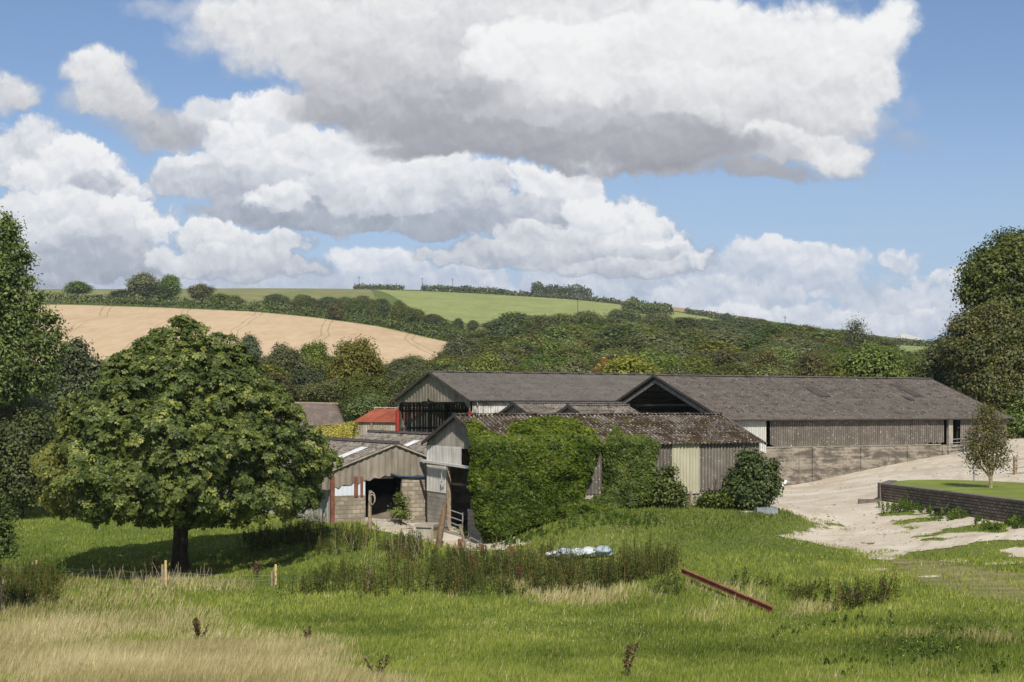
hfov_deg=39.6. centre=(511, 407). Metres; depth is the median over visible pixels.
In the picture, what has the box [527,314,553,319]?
tree
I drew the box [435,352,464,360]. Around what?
tree
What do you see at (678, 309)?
stubble field
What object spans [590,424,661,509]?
ivy
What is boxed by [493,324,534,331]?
tree
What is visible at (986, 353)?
field maple
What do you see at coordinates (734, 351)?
tree
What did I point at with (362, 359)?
tree
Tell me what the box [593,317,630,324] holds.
tree
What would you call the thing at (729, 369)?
tree
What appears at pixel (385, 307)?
tree
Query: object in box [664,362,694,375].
tree
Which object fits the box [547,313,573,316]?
tree
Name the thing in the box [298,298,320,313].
tree
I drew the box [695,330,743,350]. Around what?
tree
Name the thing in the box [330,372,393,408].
tree
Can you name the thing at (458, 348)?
tree
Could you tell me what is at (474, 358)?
tree
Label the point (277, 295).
tree
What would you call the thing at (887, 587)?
dock plant
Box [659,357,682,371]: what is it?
tree
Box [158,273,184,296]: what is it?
tree
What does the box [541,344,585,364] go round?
tree
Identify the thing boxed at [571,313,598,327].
tree
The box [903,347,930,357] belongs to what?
tree
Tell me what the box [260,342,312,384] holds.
tree
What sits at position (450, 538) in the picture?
yard
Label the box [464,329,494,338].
tree
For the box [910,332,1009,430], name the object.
broadleaf tree
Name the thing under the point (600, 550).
feed sack
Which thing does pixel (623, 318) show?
tree
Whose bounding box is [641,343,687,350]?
tree
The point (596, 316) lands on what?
tree
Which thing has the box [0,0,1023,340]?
sky
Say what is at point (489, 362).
tree
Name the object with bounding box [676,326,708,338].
tree
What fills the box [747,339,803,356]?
tree
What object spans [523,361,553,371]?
tree
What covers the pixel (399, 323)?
hedgerow
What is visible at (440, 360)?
tree
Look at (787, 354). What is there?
tree
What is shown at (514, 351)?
tree
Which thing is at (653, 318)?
tree
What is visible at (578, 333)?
tree
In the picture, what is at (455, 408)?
tree
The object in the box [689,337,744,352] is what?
tree
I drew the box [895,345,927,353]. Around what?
paddock
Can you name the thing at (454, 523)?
field gate
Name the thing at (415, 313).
tree
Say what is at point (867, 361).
tree
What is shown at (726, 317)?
tree
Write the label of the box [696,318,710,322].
tree
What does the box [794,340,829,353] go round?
tree
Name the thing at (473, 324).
bush
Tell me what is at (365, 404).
tree
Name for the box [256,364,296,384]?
tree
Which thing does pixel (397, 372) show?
tree
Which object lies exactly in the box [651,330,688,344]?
tree
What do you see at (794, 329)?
tree
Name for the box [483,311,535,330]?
tree
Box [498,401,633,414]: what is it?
lean shed
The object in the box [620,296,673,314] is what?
spinney
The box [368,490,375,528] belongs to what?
tether pole
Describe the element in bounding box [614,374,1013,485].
long barn
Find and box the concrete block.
[414,522,438,539]
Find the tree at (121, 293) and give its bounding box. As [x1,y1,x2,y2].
[106,289,133,302]
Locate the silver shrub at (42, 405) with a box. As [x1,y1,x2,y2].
[0,394,70,495]
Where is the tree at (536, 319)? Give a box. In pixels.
[528,316,550,326]
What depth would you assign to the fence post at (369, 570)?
56.98 m
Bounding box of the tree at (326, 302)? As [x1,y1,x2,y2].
[319,298,337,314]
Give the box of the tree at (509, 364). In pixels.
[501,363,517,369]
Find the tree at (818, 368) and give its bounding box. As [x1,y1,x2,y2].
[789,342,831,375]
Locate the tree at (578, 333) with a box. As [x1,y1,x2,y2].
[539,324,597,339]
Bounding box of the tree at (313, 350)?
[298,339,333,368]
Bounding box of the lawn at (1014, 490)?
[890,479,1023,499]
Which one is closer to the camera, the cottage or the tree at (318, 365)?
the cottage
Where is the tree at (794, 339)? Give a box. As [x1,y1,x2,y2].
[764,336,809,345]
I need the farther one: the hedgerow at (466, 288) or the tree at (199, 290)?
the hedgerow at (466, 288)
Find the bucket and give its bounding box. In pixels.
[932,507,948,515]
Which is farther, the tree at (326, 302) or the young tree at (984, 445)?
the tree at (326, 302)
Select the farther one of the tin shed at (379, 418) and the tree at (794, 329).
the tree at (794, 329)
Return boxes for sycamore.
[949,226,1023,322]
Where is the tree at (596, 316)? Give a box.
[573,310,606,324]
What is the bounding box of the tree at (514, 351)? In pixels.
[479,345,530,358]
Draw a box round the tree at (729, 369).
[700,360,749,374]
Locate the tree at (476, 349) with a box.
[468,343,500,355]
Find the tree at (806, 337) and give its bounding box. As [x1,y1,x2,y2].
[798,331,817,342]
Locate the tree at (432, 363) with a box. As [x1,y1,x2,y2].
[425,358,458,368]
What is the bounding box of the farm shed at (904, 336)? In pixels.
[894,334,926,340]
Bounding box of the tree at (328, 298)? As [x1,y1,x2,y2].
[317,296,343,301]
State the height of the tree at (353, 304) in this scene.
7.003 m
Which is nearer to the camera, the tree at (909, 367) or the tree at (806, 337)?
the tree at (909, 367)
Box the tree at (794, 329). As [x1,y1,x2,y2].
[785,325,814,336]
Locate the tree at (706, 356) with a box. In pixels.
[685,351,716,363]
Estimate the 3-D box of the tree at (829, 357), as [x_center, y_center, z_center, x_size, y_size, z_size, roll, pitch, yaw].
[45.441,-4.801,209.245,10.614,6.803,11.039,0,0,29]
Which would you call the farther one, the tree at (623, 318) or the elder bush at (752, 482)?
the tree at (623, 318)
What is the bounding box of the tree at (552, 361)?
[516,351,573,369]
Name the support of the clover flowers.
on the ground at (380, 486)
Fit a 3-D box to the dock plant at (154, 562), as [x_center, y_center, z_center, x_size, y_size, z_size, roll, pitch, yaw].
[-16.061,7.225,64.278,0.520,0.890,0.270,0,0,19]
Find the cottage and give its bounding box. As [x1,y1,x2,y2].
[274,402,346,435]
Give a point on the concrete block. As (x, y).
(424, 529)
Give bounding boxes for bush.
[0,404,56,518]
[0,488,24,611]
[452,318,463,327]
[466,319,479,330]
[645,463,694,508]
[718,444,785,510]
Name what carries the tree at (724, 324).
on the ground at (380, 486)
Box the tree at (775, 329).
[757,324,792,337]
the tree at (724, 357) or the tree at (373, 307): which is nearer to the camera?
the tree at (724, 357)
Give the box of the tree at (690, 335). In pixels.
[645,328,699,338]
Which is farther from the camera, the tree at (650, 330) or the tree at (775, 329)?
the tree at (775, 329)
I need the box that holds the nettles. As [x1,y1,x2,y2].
[14,478,1023,677]
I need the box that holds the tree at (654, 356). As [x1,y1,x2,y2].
[635,345,685,369]
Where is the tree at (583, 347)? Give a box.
[563,343,592,352]
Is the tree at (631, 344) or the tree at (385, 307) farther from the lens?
the tree at (385, 307)
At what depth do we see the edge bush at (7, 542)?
49.92 m
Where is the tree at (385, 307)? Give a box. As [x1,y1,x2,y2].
[376,299,391,316]
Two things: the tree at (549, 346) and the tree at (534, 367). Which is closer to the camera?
the tree at (534, 367)
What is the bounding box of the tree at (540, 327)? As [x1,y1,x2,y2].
[520,322,559,332]
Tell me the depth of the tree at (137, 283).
497.11 m
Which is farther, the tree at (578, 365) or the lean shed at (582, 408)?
the tree at (578, 365)
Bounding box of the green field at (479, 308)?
[377,290,712,325]
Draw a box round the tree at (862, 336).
[834,315,876,351]
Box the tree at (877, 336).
[866,334,887,339]
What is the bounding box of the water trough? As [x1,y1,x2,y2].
[754,507,777,513]
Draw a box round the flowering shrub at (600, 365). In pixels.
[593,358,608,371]
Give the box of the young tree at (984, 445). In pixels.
[958,397,1020,487]
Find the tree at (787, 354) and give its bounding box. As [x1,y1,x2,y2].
[764,346,799,364]
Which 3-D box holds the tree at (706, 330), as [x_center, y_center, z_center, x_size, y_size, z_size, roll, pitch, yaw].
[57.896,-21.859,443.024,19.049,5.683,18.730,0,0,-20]
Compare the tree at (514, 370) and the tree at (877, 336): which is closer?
the tree at (514, 370)
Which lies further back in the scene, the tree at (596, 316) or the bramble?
the tree at (596, 316)
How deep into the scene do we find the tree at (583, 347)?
233.66 m
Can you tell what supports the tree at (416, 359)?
on the ground at (380, 486)
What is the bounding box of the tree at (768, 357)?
[744,340,782,374]
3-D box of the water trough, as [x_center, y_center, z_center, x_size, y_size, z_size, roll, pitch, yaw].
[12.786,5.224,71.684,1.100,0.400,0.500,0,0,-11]
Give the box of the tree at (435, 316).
[425,314,445,321]
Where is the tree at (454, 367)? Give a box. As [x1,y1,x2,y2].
[438,358,477,370]
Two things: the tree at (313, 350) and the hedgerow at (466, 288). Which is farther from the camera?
the hedgerow at (466, 288)
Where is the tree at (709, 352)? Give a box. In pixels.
[696,349,718,357]
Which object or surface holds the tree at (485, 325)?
on the ground at (380, 486)
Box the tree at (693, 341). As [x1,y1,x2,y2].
[676,337,707,347]
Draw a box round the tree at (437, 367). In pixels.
[423,359,469,372]
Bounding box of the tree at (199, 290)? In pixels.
[185,283,216,305]
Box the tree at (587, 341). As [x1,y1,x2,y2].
[570,336,603,350]
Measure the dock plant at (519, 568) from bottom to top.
0.914 m
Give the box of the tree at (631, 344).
[585,335,648,355]
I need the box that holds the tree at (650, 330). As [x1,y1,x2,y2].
[636,322,662,334]
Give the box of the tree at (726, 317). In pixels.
[721,312,731,321]
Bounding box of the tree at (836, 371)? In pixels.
[822,361,856,376]
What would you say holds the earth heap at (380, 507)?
on the yard at (450, 538)
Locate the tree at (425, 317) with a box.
[422,313,443,322]
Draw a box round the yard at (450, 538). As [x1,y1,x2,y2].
[361,517,531,550]
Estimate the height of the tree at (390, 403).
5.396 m
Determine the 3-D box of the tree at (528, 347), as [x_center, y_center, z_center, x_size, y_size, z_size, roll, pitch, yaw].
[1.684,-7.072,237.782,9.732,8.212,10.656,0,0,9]
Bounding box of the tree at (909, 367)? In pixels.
[896,355,925,377]
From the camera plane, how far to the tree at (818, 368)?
148.74 m
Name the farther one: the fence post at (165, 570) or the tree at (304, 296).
the tree at (304, 296)
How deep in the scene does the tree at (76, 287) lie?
557.77 m
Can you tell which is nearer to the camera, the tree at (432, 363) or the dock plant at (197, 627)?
the dock plant at (197, 627)
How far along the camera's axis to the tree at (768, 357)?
151.47 m
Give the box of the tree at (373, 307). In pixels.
[363,298,383,322]
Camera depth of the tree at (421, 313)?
476.32 m
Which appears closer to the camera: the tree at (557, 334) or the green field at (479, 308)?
the tree at (557, 334)
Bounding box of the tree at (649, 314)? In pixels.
[635,313,677,323]
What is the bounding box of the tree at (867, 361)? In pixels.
[829,338,908,376]
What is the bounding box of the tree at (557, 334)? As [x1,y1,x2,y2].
[535,325,583,342]
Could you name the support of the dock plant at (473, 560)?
on the ground at (380, 486)
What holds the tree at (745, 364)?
on the ground at (380, 486)
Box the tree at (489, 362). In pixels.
[469,352,505,372]
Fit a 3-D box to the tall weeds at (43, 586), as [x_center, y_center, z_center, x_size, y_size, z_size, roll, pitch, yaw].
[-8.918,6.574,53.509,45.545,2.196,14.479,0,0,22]
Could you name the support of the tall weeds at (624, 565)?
on the ground at (380, 486)
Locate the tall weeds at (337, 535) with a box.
[234,509,568,574]
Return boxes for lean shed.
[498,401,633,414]
[556,404,641,414]
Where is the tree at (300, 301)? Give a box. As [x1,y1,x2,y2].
[289,299,305,307]
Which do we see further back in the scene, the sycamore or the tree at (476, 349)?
the tree at (476, 349)
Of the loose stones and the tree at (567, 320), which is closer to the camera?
the loose stones
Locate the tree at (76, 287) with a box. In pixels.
[63,280,96,293]
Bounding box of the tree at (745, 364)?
[732,349,793,371]
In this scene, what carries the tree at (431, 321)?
on the ground at (380, 486)
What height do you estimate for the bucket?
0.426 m
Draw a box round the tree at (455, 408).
[443,403,470,415]
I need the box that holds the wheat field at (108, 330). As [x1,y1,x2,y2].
[15,305,446,368]
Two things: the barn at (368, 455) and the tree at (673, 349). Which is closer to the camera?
the barn at (368, 455)
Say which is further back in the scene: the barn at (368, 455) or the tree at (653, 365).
the tree at (653, 365)
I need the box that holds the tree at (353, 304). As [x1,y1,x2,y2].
[345,297,364,314]
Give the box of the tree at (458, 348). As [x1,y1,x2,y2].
[441,332,472,359]
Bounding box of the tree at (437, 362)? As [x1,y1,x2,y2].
[425,358,472,371]
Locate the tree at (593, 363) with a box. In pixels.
[585,356,601,372]
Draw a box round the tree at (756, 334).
[738,328,762,337]
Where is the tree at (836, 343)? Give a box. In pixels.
[819,341,855,348]
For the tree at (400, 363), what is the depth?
201.65 m
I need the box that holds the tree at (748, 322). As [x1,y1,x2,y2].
[728,317,764,328]
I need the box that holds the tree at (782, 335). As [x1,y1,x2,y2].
[768,332,797,340]
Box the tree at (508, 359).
[490,349,525,368]
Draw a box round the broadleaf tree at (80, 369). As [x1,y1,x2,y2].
[31,335,110,424]
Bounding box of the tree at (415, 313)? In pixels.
[409,306,418,319]
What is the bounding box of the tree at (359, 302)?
[345,299,366,310]
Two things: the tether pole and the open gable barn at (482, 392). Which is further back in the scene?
the open gable barn at (482, 392)
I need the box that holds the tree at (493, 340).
[474,334,512,348]
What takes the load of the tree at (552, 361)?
on the ground at (380, 486)
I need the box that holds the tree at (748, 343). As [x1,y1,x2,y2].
[731,335,772,353]
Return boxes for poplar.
[0,206,76,509]
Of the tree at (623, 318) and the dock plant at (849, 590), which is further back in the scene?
the tree at (623, 318)
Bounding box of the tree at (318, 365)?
[295,356,328,386]
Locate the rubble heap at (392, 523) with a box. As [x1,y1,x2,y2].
[363,519,413,527]
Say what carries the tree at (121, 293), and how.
on the ground at (380, 486)
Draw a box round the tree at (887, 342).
[869,337,901,349]
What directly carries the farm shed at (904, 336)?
on the ground at (380, 486)
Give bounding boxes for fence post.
[161,564,163,587]
[164,560,166,585]
[271,571,272,585]
[274,564,276,584]
[367,566,370,589]
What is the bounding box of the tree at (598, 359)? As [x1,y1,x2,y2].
[584,355,614,364]
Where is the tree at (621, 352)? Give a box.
[597,346,648,361]
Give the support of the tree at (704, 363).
on the ground at (380, 486)
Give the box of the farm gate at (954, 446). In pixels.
[949,437,971,454]
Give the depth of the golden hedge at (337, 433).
127.13 m
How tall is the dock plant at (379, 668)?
0.575 m
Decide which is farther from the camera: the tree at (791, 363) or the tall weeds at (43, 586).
the tree at (791, 363)
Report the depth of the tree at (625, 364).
134.56 m
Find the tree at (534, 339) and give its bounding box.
[500,331,548,351]
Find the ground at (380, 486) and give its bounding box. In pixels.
[0,290,1023,668]
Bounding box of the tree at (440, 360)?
[420,355,466,368]
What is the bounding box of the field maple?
[927,299,1023,425]
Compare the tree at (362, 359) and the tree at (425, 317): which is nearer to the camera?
the tree at (362, 359)
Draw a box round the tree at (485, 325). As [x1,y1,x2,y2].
[478,318,501,328]
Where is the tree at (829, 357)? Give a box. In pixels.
[788,352,832,363]
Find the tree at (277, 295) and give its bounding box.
[262,293,289,298]
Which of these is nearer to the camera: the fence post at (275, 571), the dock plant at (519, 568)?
the dock plant at (519, 568)
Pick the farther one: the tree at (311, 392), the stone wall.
the tree at (311, 392)
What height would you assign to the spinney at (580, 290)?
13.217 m
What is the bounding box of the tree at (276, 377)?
[259,370,300,413]
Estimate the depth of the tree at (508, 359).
181.13 m
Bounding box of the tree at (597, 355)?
[584,348,615,362]
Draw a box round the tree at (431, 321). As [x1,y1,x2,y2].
[422,317,448,330]
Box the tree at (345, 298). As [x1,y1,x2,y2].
[339,296,353,307]
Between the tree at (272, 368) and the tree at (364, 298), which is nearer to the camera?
the tree at (272, 368)
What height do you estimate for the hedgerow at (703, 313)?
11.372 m
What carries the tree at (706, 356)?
on the ground at (380, 486)
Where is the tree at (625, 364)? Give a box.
[589,354,662,374]
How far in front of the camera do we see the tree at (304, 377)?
180.03 m
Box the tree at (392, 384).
[385,368,426,393]
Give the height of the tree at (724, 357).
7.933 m
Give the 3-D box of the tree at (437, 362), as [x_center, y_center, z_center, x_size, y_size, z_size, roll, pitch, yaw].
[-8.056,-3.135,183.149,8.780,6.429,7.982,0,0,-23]
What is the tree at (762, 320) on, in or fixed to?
on the ground at (380, 486)
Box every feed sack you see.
[556,548,572,557]
[572,548,584,556]
[582,546,598,556]
[593,545,613,555]
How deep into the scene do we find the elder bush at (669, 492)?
71.05 m
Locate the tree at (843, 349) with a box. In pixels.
[817,344,853,354]
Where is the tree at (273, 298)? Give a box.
[264,296,288,304]
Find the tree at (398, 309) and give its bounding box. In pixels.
[387,299,407,321]
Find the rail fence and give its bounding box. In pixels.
[1013,456,1023,474]
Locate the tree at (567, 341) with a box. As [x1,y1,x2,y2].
[547,336,579,344]
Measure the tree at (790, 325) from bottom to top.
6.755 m
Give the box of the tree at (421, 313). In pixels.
[414,308,424,322]
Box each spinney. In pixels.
[530,281,593,297]
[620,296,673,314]
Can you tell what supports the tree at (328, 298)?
on the ground at (380, 486)
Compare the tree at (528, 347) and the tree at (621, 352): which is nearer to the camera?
the tree at (621, 352)
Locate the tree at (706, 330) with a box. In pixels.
[693,328,714,333]
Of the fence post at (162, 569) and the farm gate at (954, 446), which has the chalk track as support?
the farm gate at (954, 446)
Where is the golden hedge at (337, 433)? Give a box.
[315,421,360,437]
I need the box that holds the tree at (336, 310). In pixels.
[326,299,348,319]
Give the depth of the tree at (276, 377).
166.99 m
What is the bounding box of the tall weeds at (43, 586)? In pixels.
[0,554,900,611]
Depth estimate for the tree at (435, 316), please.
460.42 m
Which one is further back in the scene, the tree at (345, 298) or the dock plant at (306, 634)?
the tree at (345, 298)
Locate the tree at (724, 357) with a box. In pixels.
[709,349,747,367]
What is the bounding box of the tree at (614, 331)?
[573,323,646,340]
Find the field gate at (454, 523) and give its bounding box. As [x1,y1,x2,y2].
[441,506,462,536]
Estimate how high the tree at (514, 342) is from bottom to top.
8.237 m
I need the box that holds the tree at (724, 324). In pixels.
[709,322,741,331]
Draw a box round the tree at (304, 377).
[288,366,328,401]
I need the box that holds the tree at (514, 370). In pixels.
[494,365,541,371]
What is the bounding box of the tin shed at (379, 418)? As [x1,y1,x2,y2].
[353,407,443,435]
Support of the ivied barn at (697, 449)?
on the ground at (380, 486)
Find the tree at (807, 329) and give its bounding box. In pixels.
[794,326,826,337]
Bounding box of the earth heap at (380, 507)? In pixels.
[365,493,399,519]
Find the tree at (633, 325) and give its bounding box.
[597,320,652,333]
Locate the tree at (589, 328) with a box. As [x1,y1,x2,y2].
[570,323,603,330]
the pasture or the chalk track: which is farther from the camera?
the pasture
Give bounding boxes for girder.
[680,568,773,611]
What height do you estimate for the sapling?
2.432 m
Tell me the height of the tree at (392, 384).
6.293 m
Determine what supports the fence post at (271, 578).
on the ground at (380, 486)
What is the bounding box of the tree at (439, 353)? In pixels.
[426,350,479,363]
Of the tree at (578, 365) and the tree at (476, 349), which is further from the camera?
the tree at (476, 349)
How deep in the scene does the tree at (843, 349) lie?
246.58 m
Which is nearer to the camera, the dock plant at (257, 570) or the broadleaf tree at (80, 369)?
the dock plant at (257, 570)
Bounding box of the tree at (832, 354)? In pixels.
[813,352,844,356]
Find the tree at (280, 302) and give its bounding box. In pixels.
[264,297,290,308]
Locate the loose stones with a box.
[778,447,1023,557]
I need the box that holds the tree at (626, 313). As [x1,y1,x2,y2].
[603,308,642,322]
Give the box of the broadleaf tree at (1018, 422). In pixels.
[993,385,1023,438]
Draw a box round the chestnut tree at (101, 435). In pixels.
[28,314,343,572]
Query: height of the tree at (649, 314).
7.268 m
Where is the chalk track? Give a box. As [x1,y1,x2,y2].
[742,434,1023,576]
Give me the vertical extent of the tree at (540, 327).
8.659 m
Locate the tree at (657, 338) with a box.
[623,331,693,349]
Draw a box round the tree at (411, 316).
[402,306,417,322]
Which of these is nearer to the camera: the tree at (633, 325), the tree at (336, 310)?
the tree at (633, 325)
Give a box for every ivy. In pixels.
[465,415,607,542]
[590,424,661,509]
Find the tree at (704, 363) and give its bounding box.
[676,355,716,368]
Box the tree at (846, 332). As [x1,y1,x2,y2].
[835,329,853,337]
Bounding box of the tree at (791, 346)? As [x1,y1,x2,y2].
[741,340,806,354]
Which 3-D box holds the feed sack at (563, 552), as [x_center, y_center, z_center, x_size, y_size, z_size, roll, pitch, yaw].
[2.328,6.277,61.306,1.052,0.468,0.858,0,0,-45]
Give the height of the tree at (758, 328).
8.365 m
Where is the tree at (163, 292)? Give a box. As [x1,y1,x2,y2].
[136,285,176,304]
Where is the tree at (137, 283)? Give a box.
[124,271,162,294]
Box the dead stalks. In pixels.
[88,519,559,592]
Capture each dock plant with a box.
[152,558,160,573]
[192,617,208,637]
[249,560,261,576]
[303,626,311,639]
[364,655,389,674]
[472,553,478,573]
[516,563,522,583]
[623,643,638,675]
[841,587,862,604]
[881,577,892,600]
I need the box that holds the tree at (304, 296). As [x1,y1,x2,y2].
[291,295,313,301]
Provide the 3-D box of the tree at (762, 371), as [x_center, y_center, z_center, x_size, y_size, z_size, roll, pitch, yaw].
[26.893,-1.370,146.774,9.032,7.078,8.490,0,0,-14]
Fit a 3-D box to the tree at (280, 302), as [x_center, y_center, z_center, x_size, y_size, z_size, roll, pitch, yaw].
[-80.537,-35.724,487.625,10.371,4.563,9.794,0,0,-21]
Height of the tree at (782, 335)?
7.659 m
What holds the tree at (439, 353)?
on the ground at (380, 486)
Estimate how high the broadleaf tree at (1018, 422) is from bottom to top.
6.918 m
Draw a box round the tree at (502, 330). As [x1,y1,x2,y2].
[475,323,527,342]
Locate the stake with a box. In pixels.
[459,524,466,554]
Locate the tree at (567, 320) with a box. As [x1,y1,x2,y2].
[536,314,580,327]
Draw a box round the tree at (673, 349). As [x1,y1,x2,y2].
[642,341,701,359]
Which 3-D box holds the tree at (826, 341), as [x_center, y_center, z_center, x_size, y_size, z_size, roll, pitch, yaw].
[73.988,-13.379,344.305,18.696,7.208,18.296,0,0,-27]
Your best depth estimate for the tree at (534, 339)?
268.28 m
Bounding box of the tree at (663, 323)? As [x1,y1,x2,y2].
[647,318,678,331]
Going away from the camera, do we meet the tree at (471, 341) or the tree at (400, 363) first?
the tree at (400, 363)
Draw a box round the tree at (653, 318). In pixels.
[638,313,674,323]
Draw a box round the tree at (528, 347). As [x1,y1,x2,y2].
[510,342,542,358]
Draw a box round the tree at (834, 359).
[826,352,852,362]
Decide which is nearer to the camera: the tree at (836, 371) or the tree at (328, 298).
the tree at (836, 371)
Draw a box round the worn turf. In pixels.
[884,558,1023,606]
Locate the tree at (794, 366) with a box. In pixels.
[790,356,830,369]
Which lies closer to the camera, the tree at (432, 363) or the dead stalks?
the dead stalks
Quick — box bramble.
[691,479,736,508]
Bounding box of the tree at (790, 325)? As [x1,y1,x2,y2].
[778,322,799,326]
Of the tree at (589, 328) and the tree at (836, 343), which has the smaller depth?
the tree at (836, 343)
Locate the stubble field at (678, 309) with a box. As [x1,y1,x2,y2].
[388,289,755,318]
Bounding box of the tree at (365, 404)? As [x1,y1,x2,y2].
[340,393,390,421]
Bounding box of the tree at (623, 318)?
[612,317,637,323]
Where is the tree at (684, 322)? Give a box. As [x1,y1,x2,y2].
[669,316,709,330]
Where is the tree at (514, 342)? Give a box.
[499,338,538,349]
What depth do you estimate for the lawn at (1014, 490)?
77.29 m
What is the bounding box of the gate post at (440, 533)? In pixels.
[435,503,446,547]
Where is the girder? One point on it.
(730, 591)
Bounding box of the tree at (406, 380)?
[386,373,420,396]
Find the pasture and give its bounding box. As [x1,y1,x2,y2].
[16,288,375,304]
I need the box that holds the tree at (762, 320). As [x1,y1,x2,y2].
[754,318,772,323]
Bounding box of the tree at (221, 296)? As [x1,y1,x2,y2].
[208,293,229,306]
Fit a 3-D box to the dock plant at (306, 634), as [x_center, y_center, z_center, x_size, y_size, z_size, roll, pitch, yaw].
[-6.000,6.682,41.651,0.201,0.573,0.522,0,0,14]
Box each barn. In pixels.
[217,430,436,523]
[391,370,662,431]
[421,412,766,539]
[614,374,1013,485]
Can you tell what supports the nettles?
on the ground at (380, 486)
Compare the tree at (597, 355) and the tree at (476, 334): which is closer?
the tree at (597, 355)
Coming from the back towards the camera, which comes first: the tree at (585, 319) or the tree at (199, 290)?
the tree at (199, 290)
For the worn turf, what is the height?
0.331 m
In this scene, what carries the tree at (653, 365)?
on the ground at (380, 486)
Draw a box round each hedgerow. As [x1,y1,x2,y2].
[37,291,469,341]
[353,283,403,289]
[420,284,505,294]
[435,315,489,338]
[504,289,622,304]
[684,307,757,320]
[886,336,932,346]
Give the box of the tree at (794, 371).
[783,367,807,374]
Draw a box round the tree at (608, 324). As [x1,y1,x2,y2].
[593,323,617,328]
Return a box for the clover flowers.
[440,600,1002,655]
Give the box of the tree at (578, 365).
[549,351,592,373]
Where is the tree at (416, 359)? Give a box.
[386,354,431,372]
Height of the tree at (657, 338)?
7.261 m
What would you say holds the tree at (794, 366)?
on the ground at (380, 486)
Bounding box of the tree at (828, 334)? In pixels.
[802,329,854,344]
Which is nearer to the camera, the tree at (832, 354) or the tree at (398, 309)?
the tree at (832, 354)
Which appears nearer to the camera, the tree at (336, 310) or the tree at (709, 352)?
the tree at (709, 352)
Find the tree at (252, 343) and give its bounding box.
[238,331,264,356]
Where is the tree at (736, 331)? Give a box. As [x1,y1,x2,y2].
[709,326,758,338]
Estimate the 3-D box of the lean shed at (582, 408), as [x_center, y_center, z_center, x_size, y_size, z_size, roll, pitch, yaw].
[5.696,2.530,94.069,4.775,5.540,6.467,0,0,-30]
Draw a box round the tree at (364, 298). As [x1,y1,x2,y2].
[357,295,372,307]
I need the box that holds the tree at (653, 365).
[637,357,664,373]
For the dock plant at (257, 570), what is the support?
on the ground at (380, 486)
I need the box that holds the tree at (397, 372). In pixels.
[381,361,426,381]
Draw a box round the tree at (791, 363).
[782,361,795,367]
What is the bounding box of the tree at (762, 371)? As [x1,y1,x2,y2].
[747,363,803,376]
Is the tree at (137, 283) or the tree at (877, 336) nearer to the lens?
the tree at (137, 283)
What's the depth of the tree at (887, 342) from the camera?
468.28 m
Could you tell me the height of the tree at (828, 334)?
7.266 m
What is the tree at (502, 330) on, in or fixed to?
on the ground at (380, 486)
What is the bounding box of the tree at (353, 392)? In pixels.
[335,386,386,414]
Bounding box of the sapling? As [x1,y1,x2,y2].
[387,487,415,524]
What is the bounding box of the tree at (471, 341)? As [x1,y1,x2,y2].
[441,337,480,348]
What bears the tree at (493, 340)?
on the ground at (380, 486)
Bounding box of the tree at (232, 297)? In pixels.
[227,294,244,303]
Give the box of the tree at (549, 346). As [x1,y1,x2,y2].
[522,341,593,360]
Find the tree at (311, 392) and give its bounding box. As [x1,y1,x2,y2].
[294,379,346,402]
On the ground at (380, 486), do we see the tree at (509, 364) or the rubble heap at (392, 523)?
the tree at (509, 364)
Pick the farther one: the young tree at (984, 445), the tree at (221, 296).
the tree at (221, 296)
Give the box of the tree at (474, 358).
[464,351,503,364]
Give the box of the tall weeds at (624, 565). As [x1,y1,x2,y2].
[273,528,686,597]
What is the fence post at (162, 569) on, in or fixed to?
on the ground at (380, 486)
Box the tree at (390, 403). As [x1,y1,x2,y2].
[383,384,424,406]
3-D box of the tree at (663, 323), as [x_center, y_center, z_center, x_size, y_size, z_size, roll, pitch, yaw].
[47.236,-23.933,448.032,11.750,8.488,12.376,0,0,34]
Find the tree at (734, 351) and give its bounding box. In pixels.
[713,349,752,357]
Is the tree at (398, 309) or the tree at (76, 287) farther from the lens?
the tree at (76, 287)
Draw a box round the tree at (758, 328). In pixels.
[745,322,787,334]
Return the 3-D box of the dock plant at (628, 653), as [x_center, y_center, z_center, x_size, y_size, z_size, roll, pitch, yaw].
[2.465,5.224,29.171,0.390,0.815,0.249,0,0,-35]
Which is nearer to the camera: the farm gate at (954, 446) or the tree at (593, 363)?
the farm gate at (954, 446)
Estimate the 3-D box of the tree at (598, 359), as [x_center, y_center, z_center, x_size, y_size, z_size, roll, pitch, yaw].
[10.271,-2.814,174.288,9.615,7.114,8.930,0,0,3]
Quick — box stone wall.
[858,480,1023,523]
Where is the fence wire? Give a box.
[3,568,309,582]
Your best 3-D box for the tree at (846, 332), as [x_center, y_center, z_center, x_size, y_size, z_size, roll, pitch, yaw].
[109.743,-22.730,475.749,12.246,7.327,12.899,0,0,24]
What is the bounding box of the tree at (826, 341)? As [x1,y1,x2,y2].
[800,338,839,343]
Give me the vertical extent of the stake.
1.677 m
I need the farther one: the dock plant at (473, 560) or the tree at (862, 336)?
the tree at (862, 336)
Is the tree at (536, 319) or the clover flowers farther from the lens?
the tree at (536, 319)
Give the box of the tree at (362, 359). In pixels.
[321,334,390,383]
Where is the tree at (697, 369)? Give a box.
[661,359,718,374]
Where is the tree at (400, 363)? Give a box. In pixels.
[380,357,423,377]
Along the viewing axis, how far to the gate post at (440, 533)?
66.99 m
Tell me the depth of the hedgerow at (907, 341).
650.85 m
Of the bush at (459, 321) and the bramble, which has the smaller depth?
the bramble
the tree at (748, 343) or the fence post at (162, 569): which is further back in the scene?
the tree at (748, 343)
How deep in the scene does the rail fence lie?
87.27 m

